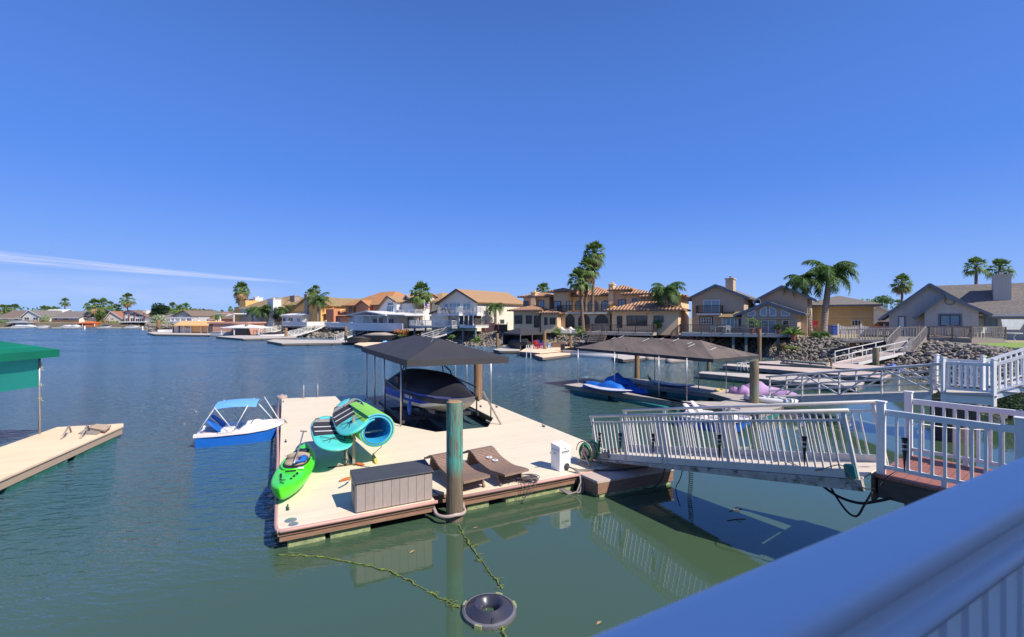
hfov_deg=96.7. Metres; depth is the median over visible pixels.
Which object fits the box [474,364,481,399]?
piling
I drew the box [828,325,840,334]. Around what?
recycling bin
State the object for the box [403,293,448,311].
white flag house
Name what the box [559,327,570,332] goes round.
lounge chair
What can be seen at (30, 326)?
motor boat
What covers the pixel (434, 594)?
mossy line
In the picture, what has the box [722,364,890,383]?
floating dock
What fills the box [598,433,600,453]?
solar torch
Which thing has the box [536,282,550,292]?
fan palm
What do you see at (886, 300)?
bush
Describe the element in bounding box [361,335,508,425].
boat canopy
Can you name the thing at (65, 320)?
waterfront deck
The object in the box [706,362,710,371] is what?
piling
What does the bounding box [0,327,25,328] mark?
floating dock
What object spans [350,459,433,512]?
deck storage box
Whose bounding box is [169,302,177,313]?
fan palm
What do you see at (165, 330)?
motor boat
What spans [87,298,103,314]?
fan palm
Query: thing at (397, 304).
white lap house
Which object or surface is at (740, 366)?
swim ladder
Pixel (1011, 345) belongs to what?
lawn
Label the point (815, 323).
patio chair
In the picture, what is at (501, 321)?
window
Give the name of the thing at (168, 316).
grey roof house
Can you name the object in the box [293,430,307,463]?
paddle
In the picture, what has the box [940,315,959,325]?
window
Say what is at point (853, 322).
window
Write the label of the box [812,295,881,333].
ochre house
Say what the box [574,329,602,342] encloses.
gangway
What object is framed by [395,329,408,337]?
bush
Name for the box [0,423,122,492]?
floating dock
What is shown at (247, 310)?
feather palm
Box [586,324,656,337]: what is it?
waterfront deck
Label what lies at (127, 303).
fan palm
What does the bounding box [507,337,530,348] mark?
motor boat
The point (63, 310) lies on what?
bungalow
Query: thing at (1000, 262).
fan palm
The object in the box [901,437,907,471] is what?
solar torch
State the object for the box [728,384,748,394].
fabric heap
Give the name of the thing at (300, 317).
porch house
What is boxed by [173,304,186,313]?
fan palm
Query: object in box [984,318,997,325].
window
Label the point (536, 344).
adirondack chair
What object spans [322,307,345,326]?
brown gable house
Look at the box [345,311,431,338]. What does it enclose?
white porch
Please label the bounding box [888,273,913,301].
fan palm
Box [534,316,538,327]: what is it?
door
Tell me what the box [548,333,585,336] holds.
lawn
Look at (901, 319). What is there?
door
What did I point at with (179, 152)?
sky
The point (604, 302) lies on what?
window
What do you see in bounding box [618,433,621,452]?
solar torch
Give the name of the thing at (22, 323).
dock canopy
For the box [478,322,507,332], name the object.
patio screen
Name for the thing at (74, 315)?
bungalow
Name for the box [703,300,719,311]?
sliding door
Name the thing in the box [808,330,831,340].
cycad
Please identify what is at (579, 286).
fan palm
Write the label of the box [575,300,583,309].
window
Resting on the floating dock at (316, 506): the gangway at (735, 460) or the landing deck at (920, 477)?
the gangway at (735, 460)
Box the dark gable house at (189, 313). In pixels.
[172,310,216,323]
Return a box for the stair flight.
[587,326,606,342]
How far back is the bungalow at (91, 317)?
202.07 m
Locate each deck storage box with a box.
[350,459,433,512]
[551,342,564,346]
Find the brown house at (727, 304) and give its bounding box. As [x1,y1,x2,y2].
[684,276,818,336]
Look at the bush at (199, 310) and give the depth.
199.57 m
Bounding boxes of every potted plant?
[744,317,759,333]
[753,320,764,333]
[772,323,784,333]
[780,326,805,340]
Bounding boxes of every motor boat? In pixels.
[19,325,35,327]
[157,327,171,331]
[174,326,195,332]
[207,331,232,335]
[260,332,283,335]
[344,336,370,344]
[362,332,398,340]
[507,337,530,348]
[561,344,622,357]
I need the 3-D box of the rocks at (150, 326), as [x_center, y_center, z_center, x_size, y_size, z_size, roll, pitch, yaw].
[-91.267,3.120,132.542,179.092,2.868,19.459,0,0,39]
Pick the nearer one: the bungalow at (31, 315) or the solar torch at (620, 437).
the solar torch at (620, 437)
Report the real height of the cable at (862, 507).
0.537 m
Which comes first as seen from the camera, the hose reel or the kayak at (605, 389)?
the hose reel
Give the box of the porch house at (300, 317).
[279,313,310,325]
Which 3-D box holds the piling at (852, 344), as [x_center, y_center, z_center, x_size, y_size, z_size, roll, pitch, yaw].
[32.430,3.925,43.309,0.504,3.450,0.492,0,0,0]
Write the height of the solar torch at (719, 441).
0.530 m
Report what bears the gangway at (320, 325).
on the gangway at (304, 331)
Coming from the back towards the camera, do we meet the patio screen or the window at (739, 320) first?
the patio screen
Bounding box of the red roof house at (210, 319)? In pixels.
[206,312,233,320]
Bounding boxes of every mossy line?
[276,553,459,609]
[454,524,503,588]
[493,626,506,636]
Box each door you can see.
[449,303,460,309]
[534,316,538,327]
[566,301,571,309]
[617,316,621,327]
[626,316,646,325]
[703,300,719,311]
[761,320,775,332]
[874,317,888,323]
[898,316,904,331]
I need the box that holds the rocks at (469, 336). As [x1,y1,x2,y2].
[406,329,724,346]
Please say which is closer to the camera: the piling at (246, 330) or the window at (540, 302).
the window at (540, 302)
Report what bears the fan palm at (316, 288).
on the ground at (882, 336)
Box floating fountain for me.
[462,592,516,630]
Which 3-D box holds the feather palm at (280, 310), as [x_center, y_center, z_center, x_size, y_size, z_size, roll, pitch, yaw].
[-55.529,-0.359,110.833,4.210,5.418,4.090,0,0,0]
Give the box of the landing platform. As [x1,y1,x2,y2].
[930,348,1023,442]
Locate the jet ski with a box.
[744,381,795,395]
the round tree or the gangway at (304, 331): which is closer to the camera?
the gangway at (304, 331)
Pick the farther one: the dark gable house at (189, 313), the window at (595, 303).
the dark gable house at (189, 313)
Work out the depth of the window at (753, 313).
51.65 m
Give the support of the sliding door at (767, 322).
in the brown house at (727, 304)
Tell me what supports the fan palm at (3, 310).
on the ground at (882, 336)
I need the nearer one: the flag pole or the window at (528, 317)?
the window at (528, 317)
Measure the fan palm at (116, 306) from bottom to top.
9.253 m
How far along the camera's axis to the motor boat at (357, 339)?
68.23 m
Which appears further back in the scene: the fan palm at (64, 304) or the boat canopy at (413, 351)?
the fan palm at (64, 304)
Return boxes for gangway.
[253,326,279,334]
[288,325,314,335]
[314,320,326,330]
[335,330,362,339]
[421,328,444,337]
[442,322,459,334]
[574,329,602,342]
[589,400,888,491]
[766,361,958,402]
[834,339,907,364]
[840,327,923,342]
[886,326,926,352]
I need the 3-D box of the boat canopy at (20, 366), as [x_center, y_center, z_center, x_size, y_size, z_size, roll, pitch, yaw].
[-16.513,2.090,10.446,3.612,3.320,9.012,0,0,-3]
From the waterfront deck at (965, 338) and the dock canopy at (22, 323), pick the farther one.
the dock canopy at (22, 323)
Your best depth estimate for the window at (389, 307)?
88.29 m
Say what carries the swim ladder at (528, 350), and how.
attached to the floating dock at (536, 350)
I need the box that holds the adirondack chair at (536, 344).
[533,340,542,348]
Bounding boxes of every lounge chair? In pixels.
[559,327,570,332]
[569,327,578,332]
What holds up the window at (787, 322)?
in the brown house at (727, 304)
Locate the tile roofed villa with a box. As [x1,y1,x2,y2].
[507,282,690,334]
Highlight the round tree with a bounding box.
[149,303,169,316]
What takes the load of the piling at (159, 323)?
in the water
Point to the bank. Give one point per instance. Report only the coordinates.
(101, 324)
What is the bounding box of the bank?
[0,323,1022,409]
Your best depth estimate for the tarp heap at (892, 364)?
32.10 m
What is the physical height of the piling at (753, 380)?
3.843 m
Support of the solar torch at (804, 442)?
attached to the gangway at (735, 460)
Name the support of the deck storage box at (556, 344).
on the floating dock at (536, 350)
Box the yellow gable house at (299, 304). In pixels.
[277,293,358,326]
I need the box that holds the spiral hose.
[687,454,692,499]
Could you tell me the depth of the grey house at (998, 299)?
46.27 m
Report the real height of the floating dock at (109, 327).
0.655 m
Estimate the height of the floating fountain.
0.252 m
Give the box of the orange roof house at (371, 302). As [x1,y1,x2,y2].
[341,291,404,313]
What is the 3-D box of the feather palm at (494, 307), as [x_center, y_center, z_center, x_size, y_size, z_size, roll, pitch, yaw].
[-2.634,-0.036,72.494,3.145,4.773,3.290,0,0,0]
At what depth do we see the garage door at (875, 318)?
79.03 m
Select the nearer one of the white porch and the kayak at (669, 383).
the kayak at (669, 383)
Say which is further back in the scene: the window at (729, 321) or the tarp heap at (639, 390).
the window at (729, 321)
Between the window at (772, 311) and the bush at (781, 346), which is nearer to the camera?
the bush at (781, 346)
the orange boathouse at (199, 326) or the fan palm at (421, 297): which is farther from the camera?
the orange boathouse at (199, 326)
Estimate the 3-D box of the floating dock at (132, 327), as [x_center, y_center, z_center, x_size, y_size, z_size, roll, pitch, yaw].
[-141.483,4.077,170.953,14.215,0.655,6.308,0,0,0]
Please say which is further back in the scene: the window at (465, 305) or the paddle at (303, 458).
the window at (465, 305)
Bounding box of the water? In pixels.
[0,327,1013,636]
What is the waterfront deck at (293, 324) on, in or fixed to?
in the water
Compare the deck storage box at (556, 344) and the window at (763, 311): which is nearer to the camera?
the window at (763, 311)
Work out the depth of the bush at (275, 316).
110.94 m
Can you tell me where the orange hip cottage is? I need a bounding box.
[325,310,352,321]
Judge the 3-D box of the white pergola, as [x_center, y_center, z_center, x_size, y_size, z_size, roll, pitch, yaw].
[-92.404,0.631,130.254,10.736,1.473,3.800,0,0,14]
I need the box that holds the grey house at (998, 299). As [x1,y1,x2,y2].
[877,272,1023,339]
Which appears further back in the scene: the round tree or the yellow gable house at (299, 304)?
the round tree
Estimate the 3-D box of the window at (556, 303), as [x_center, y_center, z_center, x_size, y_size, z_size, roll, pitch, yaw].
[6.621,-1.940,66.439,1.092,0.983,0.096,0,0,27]
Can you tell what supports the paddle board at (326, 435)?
on the board rack
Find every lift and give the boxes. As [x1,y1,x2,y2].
[378,378,501,431]
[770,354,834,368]
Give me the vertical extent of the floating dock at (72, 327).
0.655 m
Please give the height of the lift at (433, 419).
1.688 m
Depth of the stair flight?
56.28 m
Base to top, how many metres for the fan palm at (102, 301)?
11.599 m
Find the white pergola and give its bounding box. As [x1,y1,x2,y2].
[168,317,209,321]
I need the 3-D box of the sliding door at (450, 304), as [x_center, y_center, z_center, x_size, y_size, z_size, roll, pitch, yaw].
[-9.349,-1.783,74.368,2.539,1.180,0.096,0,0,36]
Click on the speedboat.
(431, 389)
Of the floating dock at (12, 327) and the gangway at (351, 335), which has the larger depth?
the floating dock at (12, 327)
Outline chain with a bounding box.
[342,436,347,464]
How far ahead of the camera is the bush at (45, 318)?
200.25 m
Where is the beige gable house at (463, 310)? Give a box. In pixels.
[409,289,522,343]
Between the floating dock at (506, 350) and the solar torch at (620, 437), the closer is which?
the solar torch at (620, 437)
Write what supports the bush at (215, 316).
on the ground at (882, 336)
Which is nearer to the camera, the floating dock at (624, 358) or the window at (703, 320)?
the floating dock at (624, 358)
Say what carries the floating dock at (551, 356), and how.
on the water
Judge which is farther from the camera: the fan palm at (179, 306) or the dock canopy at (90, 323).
the fan palm at (179, 306)
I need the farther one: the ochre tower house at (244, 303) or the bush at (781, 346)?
the ochre tower house at (244, 303)
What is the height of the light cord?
0.902 m
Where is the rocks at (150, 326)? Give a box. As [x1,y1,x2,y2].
[144,322,420,339]
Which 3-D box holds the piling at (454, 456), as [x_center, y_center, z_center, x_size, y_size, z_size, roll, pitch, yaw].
[-1.181,3.682,9.366,0.353,3.936,0.344,0,0,0]
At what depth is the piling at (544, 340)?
51.79 m
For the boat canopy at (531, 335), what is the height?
2.520 m
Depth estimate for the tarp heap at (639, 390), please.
23.92 m
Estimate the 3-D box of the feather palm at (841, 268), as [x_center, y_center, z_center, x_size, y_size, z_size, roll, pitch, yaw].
[36.990,-2.241,53.039,5.719,9.182,5.795,0,0,43]
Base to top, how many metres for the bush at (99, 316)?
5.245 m
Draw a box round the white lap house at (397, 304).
[374,293,438,328]
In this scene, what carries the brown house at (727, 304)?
on the ground at (882, 336)
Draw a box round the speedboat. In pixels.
[383,365,477,415]
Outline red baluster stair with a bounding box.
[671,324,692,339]
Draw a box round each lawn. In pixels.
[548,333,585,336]
[978,343,1023,347]
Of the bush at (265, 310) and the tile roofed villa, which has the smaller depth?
the tile roofed villa
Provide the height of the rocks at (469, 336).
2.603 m
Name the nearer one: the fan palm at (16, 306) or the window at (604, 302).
the window at (604, 302)
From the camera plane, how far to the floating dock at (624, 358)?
42.50 m
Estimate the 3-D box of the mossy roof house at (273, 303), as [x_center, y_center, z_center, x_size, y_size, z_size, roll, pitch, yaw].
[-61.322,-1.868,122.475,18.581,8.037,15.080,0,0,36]
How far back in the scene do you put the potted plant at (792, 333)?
45.83 m
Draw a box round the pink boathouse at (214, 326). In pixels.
[207,322,265,334]
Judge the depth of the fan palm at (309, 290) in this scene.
131.67 m
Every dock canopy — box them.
[5,321,35,325]
[76,321,100,325]
[220,325,271,334]
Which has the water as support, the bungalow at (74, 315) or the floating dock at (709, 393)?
the floating dock at (709, 393)
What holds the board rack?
on the floating dock at (316, 506)
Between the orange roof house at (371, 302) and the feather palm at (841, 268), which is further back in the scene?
the orange roof house at (371, 302)
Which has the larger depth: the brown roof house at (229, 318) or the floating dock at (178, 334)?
the brown roof house at (229, 318)
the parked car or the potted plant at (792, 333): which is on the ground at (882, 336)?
the parked car
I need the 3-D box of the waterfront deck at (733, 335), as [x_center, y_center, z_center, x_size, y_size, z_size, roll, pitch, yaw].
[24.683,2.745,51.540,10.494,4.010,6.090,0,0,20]
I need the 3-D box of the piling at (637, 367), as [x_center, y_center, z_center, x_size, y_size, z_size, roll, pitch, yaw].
[8.039,3.700,29.276,0.326,3.900,0.318,0,0,0]
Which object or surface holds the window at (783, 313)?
in the brown house at (727, 304)
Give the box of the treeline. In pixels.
[0,307,233,315]
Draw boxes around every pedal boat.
[193,397,284,447]
[674,401,751,431]
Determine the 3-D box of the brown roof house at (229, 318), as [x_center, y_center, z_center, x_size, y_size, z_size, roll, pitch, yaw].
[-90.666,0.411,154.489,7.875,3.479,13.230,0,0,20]
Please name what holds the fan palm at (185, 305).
on the ground at (882, 336)
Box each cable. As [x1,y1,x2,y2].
[559,466,583,494]
[574,466,647,470]
[643,468,664,488]
[675,471,682,506]
[770,461,873,489]
[823,487,890,504]
[830,488,872,516]
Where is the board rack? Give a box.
[317,404,383,467]
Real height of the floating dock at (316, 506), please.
1.398 m
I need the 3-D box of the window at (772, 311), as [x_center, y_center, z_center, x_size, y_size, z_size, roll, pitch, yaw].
[28.901,-0.734,50.463,0.707,1.161,0.080,0,0,36]
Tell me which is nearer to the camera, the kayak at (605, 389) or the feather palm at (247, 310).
the kayak at (605, 389)
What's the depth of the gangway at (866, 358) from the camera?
38.24 m
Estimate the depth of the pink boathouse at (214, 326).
103.04 m
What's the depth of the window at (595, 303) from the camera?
65.68 m
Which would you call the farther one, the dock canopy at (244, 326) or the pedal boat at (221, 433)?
the dock canopy at (244, 326)
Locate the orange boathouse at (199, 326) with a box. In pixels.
[172,321,224,332]
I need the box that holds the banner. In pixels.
[1001,319,1023,329]
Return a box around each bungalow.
[0,310,27,321]
[20,310,62,320]
[49,309,72,312]
[51,311,91,321]
[84,311,109,321]
[104,311,123,321]
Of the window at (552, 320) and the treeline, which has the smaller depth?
the window at (552, 320)
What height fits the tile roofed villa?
7.118 m
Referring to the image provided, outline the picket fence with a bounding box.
[837,324,888,335]
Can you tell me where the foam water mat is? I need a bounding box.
[349,402,394,446]
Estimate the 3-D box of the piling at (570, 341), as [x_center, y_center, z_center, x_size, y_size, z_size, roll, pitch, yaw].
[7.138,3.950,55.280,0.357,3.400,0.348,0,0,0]
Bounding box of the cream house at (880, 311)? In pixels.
[874,306,889,323]
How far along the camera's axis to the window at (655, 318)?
56.14 m
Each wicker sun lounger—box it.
[424,452,489,488]
[463,446,528,485]
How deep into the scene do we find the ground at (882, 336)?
51.95 m
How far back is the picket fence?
52.20 m
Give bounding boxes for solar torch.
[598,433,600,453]
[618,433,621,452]
[651,433,654,453]
[717,435,721,460]
[802,436,806,466]
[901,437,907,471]
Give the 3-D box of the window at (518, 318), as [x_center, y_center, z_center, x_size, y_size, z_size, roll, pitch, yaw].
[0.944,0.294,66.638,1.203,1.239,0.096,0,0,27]
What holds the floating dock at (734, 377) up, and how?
on the water
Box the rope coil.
[508,474,539,502]
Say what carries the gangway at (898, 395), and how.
on the floating dock at (709, 393)
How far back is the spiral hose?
10.37 m
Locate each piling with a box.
[157,320,160,328]
[245,323,247,334]
[284,328,287,336]
[446,400,462,522]
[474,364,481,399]
[496,333,498,347]
[543,332,545,348]
[569,336,571,346]
[634,356,639,378]
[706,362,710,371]
[749,359,758,403]
[757,330,761,360]
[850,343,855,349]
[872,347,878,365]
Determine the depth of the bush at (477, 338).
65.74 m
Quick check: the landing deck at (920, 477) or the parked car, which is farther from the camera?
the parked car
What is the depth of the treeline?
315.10 m
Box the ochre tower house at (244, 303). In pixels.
[234,296,262,321]
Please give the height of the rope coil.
0.567 m
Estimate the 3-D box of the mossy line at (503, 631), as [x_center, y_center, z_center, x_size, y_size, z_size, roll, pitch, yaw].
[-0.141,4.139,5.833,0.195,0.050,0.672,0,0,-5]
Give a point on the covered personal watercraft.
(609, 384)
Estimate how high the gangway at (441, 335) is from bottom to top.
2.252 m
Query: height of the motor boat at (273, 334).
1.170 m
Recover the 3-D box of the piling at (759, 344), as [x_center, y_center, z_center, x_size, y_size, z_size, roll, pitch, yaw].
[22.739,3.375,41.829,0.336,4.550,0.328,0,0,0]
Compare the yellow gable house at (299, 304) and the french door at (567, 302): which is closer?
the french door at (567, 302)
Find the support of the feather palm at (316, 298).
on the ground at (882, 336)
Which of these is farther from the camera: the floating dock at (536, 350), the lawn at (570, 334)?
the lawn at (570, 334)
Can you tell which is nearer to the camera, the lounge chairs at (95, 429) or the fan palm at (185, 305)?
the lounge chairs at (95, 429)
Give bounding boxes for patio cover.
[215,313,246,321]
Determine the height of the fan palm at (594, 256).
13.374 m
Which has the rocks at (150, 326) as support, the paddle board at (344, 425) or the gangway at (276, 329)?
the gangway at (276, 329)
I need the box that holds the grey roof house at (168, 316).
[165,314,173,321]
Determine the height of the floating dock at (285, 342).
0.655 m
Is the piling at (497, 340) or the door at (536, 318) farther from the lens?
the door at (536, 318)
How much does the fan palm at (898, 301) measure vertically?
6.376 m
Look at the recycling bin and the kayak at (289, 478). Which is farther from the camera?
the recycling bin
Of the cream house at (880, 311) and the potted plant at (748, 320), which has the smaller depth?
the potted plant at (748, 320)
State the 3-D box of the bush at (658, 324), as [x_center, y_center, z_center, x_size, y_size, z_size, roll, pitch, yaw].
[18.096,1.279,56.399,1.510,2.491,1.463,0,0,0]
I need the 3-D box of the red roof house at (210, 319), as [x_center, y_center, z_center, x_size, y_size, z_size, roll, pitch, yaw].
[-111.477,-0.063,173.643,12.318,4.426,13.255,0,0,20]
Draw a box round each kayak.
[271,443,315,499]
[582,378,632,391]
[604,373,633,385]
[648,376,695,386]
[743,394,799,403]
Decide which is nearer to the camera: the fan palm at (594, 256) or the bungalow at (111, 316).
the fan palm at (594, 256)
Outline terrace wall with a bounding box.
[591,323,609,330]
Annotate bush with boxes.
[38,314,50,321]
[94,310,106,320]
[151,314,169,323]
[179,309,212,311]
[210,311,223,320]
[262,305,270,321]
[270,306,278,321]
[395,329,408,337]
[471,335,480,342]
[576,329,586,337]
[652,321,661,337]
[774,343,785,350]
[785,346,800,350]
[872,295,893,307]
[982,384,1023,418]
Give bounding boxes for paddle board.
[311,416,352,450]
[332,397,368,435]
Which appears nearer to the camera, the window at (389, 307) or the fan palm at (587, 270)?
the fan palm at (587, 270)
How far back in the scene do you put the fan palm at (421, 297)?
85.38 m
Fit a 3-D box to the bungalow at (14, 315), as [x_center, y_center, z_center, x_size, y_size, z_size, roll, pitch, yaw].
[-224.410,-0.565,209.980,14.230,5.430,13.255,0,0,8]
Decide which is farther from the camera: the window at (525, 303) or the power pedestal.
the window at (525, 303)
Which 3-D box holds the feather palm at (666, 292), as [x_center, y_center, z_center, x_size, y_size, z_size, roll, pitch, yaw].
[19.054,-1.054,56.051,4.493,6.808,3.999,0,0,-32]
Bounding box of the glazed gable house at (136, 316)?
[119,310,167,325]
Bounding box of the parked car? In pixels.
[874,321,888,330]
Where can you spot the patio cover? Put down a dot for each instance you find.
(229, 313)
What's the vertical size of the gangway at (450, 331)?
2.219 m
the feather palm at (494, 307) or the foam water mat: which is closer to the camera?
the foam water mat
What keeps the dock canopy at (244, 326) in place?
on the piling at (246, 330)
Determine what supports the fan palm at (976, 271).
on the ground at (882, 336)
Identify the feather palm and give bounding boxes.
[244,306,259,321]
[251,304,269,321]
[275,305,291,319]
[304,292,331,321]
[486,302,503,323]
[649,281,686,336]
[782,271,827,334]
[801,260,858,330]
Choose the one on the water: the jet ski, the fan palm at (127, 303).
the jet ski
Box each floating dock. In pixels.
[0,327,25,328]
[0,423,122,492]
[63,327,82,328]
[97,327,121,328]
[123,327,141,328]
[148,332,209,336]
[216,335,296,340]
[267,339,355,345]
[274,383,673,546]
[354,342,381,347]
[493,347,519,353]
[519,346,569,357]
[535,352,570,360]
[564,378,783,419]
[612,355,645,362]
[697,371,863,392]
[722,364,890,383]
[740,361,905,372]
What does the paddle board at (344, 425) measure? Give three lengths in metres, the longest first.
3.050 x 0.948 x 0.123 m
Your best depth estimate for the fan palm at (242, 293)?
129.15 m
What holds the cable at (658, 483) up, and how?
hanging from the gangway at (735, 460)
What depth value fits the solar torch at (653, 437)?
10.21 m
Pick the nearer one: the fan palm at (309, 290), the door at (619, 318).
the door at (619, 318)
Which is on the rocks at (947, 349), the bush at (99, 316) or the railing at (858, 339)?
the railing at (858, 339)
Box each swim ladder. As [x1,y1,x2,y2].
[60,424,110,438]
[526,345,532,357]
[737,363,747,370]
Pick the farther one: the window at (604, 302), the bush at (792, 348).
the window at (604, 302)
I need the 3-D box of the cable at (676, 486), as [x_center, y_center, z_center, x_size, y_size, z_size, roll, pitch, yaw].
[3.603,3.645,9.825,0.126,0.694,0.470,0,0,28]
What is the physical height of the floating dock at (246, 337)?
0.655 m
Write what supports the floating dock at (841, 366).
on the water
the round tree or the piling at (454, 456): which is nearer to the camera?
the piling at (454, 456)
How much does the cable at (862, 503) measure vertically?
0.294 m
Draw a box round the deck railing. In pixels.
[592,457,1023,636]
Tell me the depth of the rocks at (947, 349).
38.69 m
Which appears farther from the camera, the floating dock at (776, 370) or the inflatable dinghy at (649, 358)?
the inflatable dinghy at (649, 358)
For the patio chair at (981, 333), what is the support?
on the waterfront deck at (965, 338)
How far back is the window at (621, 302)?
62.87 m
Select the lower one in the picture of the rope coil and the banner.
the rope coil
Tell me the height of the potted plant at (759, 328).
1.481 m
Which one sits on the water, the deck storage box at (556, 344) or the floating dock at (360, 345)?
the floating dock at (360, 345)
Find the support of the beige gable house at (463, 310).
on the ground at (882, 336)
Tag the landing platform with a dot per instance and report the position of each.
(984, 394)
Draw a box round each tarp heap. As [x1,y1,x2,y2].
[624,384,647,394]
[884,363,902,370]
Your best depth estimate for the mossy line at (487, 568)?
7.79 m
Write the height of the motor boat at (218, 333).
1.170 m
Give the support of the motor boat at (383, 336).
on the water
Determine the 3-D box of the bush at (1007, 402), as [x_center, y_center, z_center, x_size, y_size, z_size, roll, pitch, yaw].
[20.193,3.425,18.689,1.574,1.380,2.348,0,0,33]
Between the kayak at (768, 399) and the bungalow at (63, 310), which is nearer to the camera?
the kayak at (768, 399)
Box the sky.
[0,0,1023,317]
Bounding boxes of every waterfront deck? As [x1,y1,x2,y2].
[51,320,78,321]
[282,321,322,331]
[326,322,352,331]
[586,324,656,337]
[681,324,788,355]
[918,325,1006,342]
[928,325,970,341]
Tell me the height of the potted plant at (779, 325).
1.142 m
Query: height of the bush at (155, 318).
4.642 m
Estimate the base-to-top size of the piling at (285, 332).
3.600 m
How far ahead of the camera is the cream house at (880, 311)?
78.78 m
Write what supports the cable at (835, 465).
attached to the gangway at (735, 460)
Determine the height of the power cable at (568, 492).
0.544 m
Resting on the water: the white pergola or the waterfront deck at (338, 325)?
the waterfront deck at (338, 325)
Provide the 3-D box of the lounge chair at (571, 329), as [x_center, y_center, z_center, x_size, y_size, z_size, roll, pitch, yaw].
[8.238,1.615,59.500,1.500,0.850,1.000,0,0,20]
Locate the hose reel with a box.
[576,438,601,467]
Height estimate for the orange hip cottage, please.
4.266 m
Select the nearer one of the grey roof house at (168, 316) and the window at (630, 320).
the window at (630, 320)
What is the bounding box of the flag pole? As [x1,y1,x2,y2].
[424,300,429,319]
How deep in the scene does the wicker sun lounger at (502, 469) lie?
10.80 m
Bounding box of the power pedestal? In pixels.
[550,440,569,471]
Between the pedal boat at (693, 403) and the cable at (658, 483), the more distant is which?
the pedal boat at (693, 403)
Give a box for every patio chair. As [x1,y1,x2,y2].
[810,321,817,328]
[974,327,984,337]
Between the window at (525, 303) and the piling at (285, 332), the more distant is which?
the piling at (285, 332)
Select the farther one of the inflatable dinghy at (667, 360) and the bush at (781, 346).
the bush at (781, 346)
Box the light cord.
[689,416,983,429]
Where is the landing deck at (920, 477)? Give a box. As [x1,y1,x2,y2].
[871,390,1023,505]
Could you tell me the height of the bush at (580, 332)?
1.198 m
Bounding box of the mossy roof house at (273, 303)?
[238,296,290,325]
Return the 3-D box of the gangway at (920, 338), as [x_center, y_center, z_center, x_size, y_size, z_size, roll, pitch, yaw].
[34.427,1.893,39.739,3.576,2.306,1.877,0,0,-35]
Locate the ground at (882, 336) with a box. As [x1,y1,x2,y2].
[40,318,1023,348]
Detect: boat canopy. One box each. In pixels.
[0,341,59,433]
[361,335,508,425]
[503,327,542,348]
[575,336,759,400]
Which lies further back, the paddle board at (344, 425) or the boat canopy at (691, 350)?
the boat canopy at (691, 350)
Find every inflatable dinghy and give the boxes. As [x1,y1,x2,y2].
[645,357,665,360]
[665,358,689,362]
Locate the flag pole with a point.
(426, 305)
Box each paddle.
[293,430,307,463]
[372,432,381,463]
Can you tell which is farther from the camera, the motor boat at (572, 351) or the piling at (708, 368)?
the motor boat at (572, 351)
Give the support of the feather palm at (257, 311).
on the ground at (882, 336)
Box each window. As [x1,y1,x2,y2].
[387,305,393,311]
[463,303,470,309]
[499,319,504,323]
[515,315,521,323]
[523,301,528,306]
[526,315,531,323]
[538,300,543,307]
[550,318,555,324]
[554,301,560,307]
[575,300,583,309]
[588,301,597,309]
[601,300,608,309]
[618,299,625,305]
[653,316,662,321]
[701,318,711,323]
[726,318,734,327]
[737,318,741,327]
[747,310,755,315]
[760,306,766,315]
[769,306,775,315]
[781,310,789,315]
[782,320,789,328]
[851,320,860,325]
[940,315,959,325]
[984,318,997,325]
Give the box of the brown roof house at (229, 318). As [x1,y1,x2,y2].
[221,315,232,321]
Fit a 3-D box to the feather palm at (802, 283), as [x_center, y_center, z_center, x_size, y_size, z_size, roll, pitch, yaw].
[34.309,-1.544,53.471,4.796,7.787,4.680,0,0,0]
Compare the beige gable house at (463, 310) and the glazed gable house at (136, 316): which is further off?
the glazed gable house at (136, 316)
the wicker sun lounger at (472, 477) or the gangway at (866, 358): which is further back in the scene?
the gangway at (866, 358)
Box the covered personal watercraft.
[582,378,626,392]
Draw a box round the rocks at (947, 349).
[713,335,1023,415]
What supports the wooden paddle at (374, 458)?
hanging from the board rack
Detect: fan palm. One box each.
[0,304,8,314]
[6,304,22,312]
[59,297,70,308]
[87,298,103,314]
[96,298,112,320]
[111,304,122,310]
[118,292,135,310]
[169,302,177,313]
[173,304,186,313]
[182,303,190,309]
[233,281,249,300]
[305,288,317,294]
[311,285,321,294]
[407,280,432,324]
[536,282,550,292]
[566,265,592,330]
[576,256,600,311]
[581,240,605,311]
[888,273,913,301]
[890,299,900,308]
[962,256,990,283]
[985,258,1016,281]

